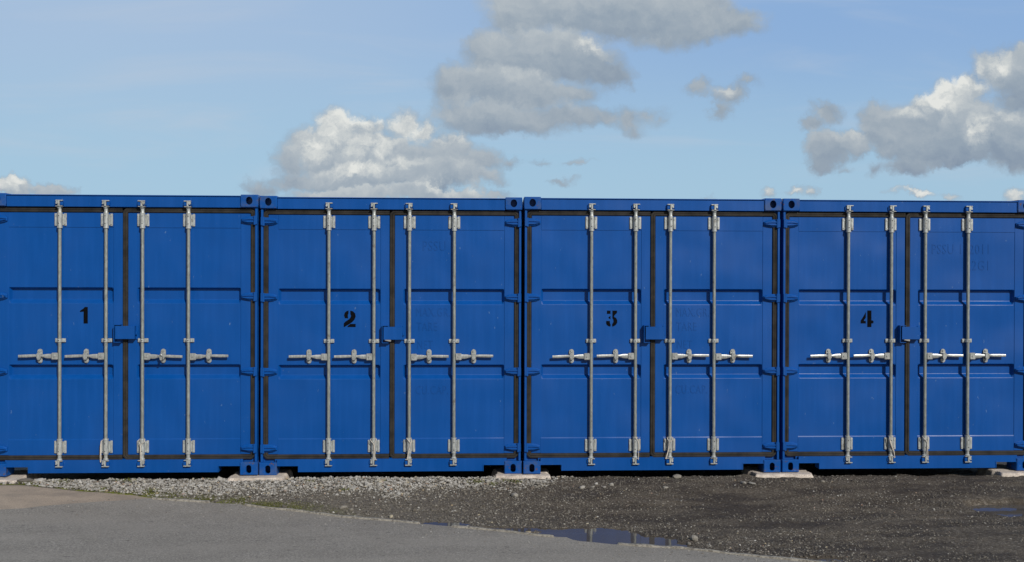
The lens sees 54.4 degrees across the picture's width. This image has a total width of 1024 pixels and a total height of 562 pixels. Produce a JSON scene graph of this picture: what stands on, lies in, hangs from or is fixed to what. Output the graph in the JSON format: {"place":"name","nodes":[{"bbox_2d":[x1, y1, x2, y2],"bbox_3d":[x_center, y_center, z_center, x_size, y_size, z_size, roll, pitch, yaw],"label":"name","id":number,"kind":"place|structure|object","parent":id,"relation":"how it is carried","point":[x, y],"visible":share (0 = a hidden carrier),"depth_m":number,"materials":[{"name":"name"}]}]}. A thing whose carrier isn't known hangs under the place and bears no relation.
{"place":"outdoors","nodes":[
{"label":"outdoors","id":0,"kind":"place"},
{"bbox_2d":[0,485,147,508],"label":"path","id":1,"kind":"structure","parent":0,"point":[18,496],"depth_m":8.52,"materials":[{"name":"concrete"}]},
{"bbox_2d":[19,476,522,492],"bbox_3d":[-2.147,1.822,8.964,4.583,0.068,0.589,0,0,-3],"label":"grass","id":2,"kind":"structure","parent":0,"point":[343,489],"depth_m":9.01,"materials":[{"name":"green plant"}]},
{"bbox_2d":[0,475,579,503],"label":"gravel","id":3,"kind":"structure","parent":0,"point":[89,484],"depth_m":8.89,"materials":[{"name":"grey gravel"}]},
{"bbox_2d":[0,498,800,561],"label":"road","id":4,"kind":"structure","parent":0,"point":[48,534],"depth_m":7.32,"materials":[{"name":"grey asphalt"}]},
{"bbox_2d":[152,497,827,561],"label":"kerb","id":5,"kind":"structure","parent":4,"relation":"on","point":[534,534],"depth_m":7.62,"materials":[{"name":"concrete"}]},
{"bbox_2d":[0,462,1023,561],"bbox_3d":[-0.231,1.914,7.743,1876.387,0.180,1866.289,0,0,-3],"label":"ground","id":6,"kind":"structure","parent":0,"point":[992,539],"depth_m":8.42,"materials":[{"name":"grey gravel"}]},
{"bbox_2d":[0,470,41,483],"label":"concrete pad","id":7,"kind":"object","parent":6,"relation":"on","point":[19,474],"visible":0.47,"depth_m":9.22,"materials":[{"name":"white concrete"}]},
{"bbox_2d":[17,478,33,482],"bbox_3d":[-4.395,1.808,8.998,0.108,0.054,0.140,6,-1,20],"label":"stone","id":8,"kind":"object","parent":6,"relation":"on","point":[25,480],"visible":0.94,"depth_m":8.96,"materials":[{"name":"grey stone"}]},
{"bbox_2d":[158,490,354,514],"bbox_3d":[-1.942,1.870,8.394,2.328,0.084,0.305,0,0,14],"label":"moss","id":9,"kind":"object","parent":6,"relation":"on","point":[234,499],"visible":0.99,"depth_m":8.43,"materials":[{"name":"green plant"}]},
{"bbox_2d":[227,469,293,481],"bbox_3d":[-2.361,1.909,9.316,0.690,0.216,0.610,0,0,-3],"label":"concrete pad","id":10,"kind":"object","parent":6,"relation":"on","point":[282,474],"visible":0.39,"depth_m":9.18,"materials":[{"name":"white concrete"}]},
{"bbox_2d":[0,193,260,476],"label":"shipping container","id":11,"kind":"object","parent":10,"relation":"on","point":[106,301],"visible":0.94,"depth_m":9.18,"materials":[{"name":"blue metal"}]},
{"bbox_2d":[0,200,122,466],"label":"door","id":12,"kind":"structure","parent":11,"relation":"in","point":[61,268],"depth_m":9.16,"materials":[{"name":"blue paint"}]},
{"bbox_2d":[123,200,257,466],"bbox_3d":[-2.974,0.484,9.204,1.233,2.447,0.112,0,0,-3],"label":"door","id":13,"kind":"structure","parent":11,"relation":"in","point":[189,273],"depth_m":9.21,"materials":[{"name":"blue paint"}]},
{"bbox_2d":[491,467,550,478],"bbox_3d":[0.084,1.916,9.443,0.680,0.216,0.580,0,0,-3],"label":"concrete pad","id":14,"kind":"object","parent":6,"relation":"on","point":[500,474],"visible":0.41,"depth_m":9.27,"materials":[{"name":"white concrete"}]},
{"bbox_2d":[259,196,522,474],"bbox_3d":[-1.262,0.497,12.288,2.438,2.591,6.074,0,0,-3],"label":"shipping container","id":15,"kind":"object","parent":14,"relation":"on","point":[430,288],"visible":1,"depth_m":9.31,"materials":[{"name":"blue metal"}]},
{"bbox_2d":[260,202,389,465],"bbox_3d":[-1.739,0.495,9.282,1.189,2.447,0.112,0,0,-3],"label":"door","id":16,"kind":"structure","parent":15,"relation":"in","point":[325,297],"depth_m":9.29,"materials":[{"name":"blue paint"}]},
{"bbox_2d":[389,203,521,465],"bbox_3d":[-0.531,0.499,9.338,1.233,2.447,0.112,0,0,-3],"label":"door","id":17,"kind":"structure","parent":15,"relation":"in","point":[455,372],"depth_m":9.35,"materials":[{"name":"blue paint"}]},
{"bbox_2d":[521,197,781,473],"bbox_3d":[1.187,0.500,12.370,2.438,2.591,6.074,0,0,-3],"label":"shipping container","id":18,"kind":"object","parent":14,"relation":"on","point":[652,325],"visible":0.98,"depth_m":9.39,"materials":[{"name":"blue metal"}]},
{"bbox_2d":[524,203,650,464],"bbox_3d":[0.710,0.498,9.364,1.189,2.447,0.112,0,0,-3],"label":"door","id":19,"kind":"structure","parent":18,"relation":"in","point":[587,297],"depth_m":9.37,"materials":[{"name":"blue paint"}]},
{"bbox_2d":[650,204,779,464],"bbox_3d":[1.918,0.501,9.419,1.233,2.447,0.112,0,0,-3],"label":"door","id":20,"kind":"structure","parent":18,"relation":"in","point":[714,372],"depth_m":9.43,"materials":[{"name":"blue paint"}]},
{"bbox_2d":[420,522,842,560],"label":"puddle","id":21,"kind":"object","parent":6,"relation":"on","point":[606,536],"visible":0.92,"depth_m":7.55,"materials":[{"name":"blue liquid"}]},
{"bbox_2d":[672,474,680,478],"bbox_3d":[1.542,1.829,9.307,0.093,0.046,0.075,3,5,-12],"label":"stone","id":22,"kind":"object","parent":6,"relation":"on","point":[675,476],"visible":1,"depth_m":9.28,"materials":[{"name":"grey stone"}]},
{"bbox_2d":[691,535,697,540],"bbox_3d":[1.351,1.910,7.383,0.053,0.052,0.050,4,8,36],"label":"stone","id":23,"kind":"object","parent":6,"relation":"on","point":[694,537],"visible":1,"depth_m":7.37,"materials":[{"name":"white stone"}]},
{"bbox_2d":[741,466,813,477],"bbox_3d":[2.545,1.922,9.547,0.720,0.216,0.600,0,0,-3],"label":"concrete pad","id":24,"kind":"object","parent":6,"relation":"on","point":[757,472],"visible":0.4,"depth_m":9.39,"materials":[{"name":"white concrete"}]},
{"bbox_2d":[779,199,1023,471],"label":"shipping container","id":25,"kind":"object","parent":24,"relation":"on","point":[867,287],"visible":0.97,"depth_m":9.52,"materials":[{"name":"blue metal"}]},
{"bbox_2d":[782,205,905,462],"bbox_3d":[3.162,0.504,9.486,1.189,2.447,0.112,0,0,-3],"label":"door","id":26,"kind":"structure","parent":25,"relation":"in","point":[844,296],"depth_m":9.49,"materials":[{"name":"blue paint"}]},
{"bbox_2d":[904,206,1023,462],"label":"door","id":27,"kind":"structure","parent":25,"relation":"in","point":[964,373],"depth_m":9.55,"materials":[{"name":"blue paint"}]},
{"bbox_2d":[968,505,1023,516],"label":"puddle","id":28,"kind":"object","parent":6,"relation":"on","point":[1012,510],"visible":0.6,"depth_m":8.45,"materials":[{"name":"grey liquid"}]},
{"bbox_2d":[976,464,1023,476],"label":"concrete pad","id":29,"kind":"object","parent":6,"relation":"on","point":[1002,470],"visible":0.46,"depth_m":9.58,"materials":[{"name":"white concrete"}]},
{"bbox_2d":[0,0,1023,200],"label":"sky","id":30,"kind":"structure","parent":0,"point":[634,99],"materials":[{"name":"blue"}]}
]}

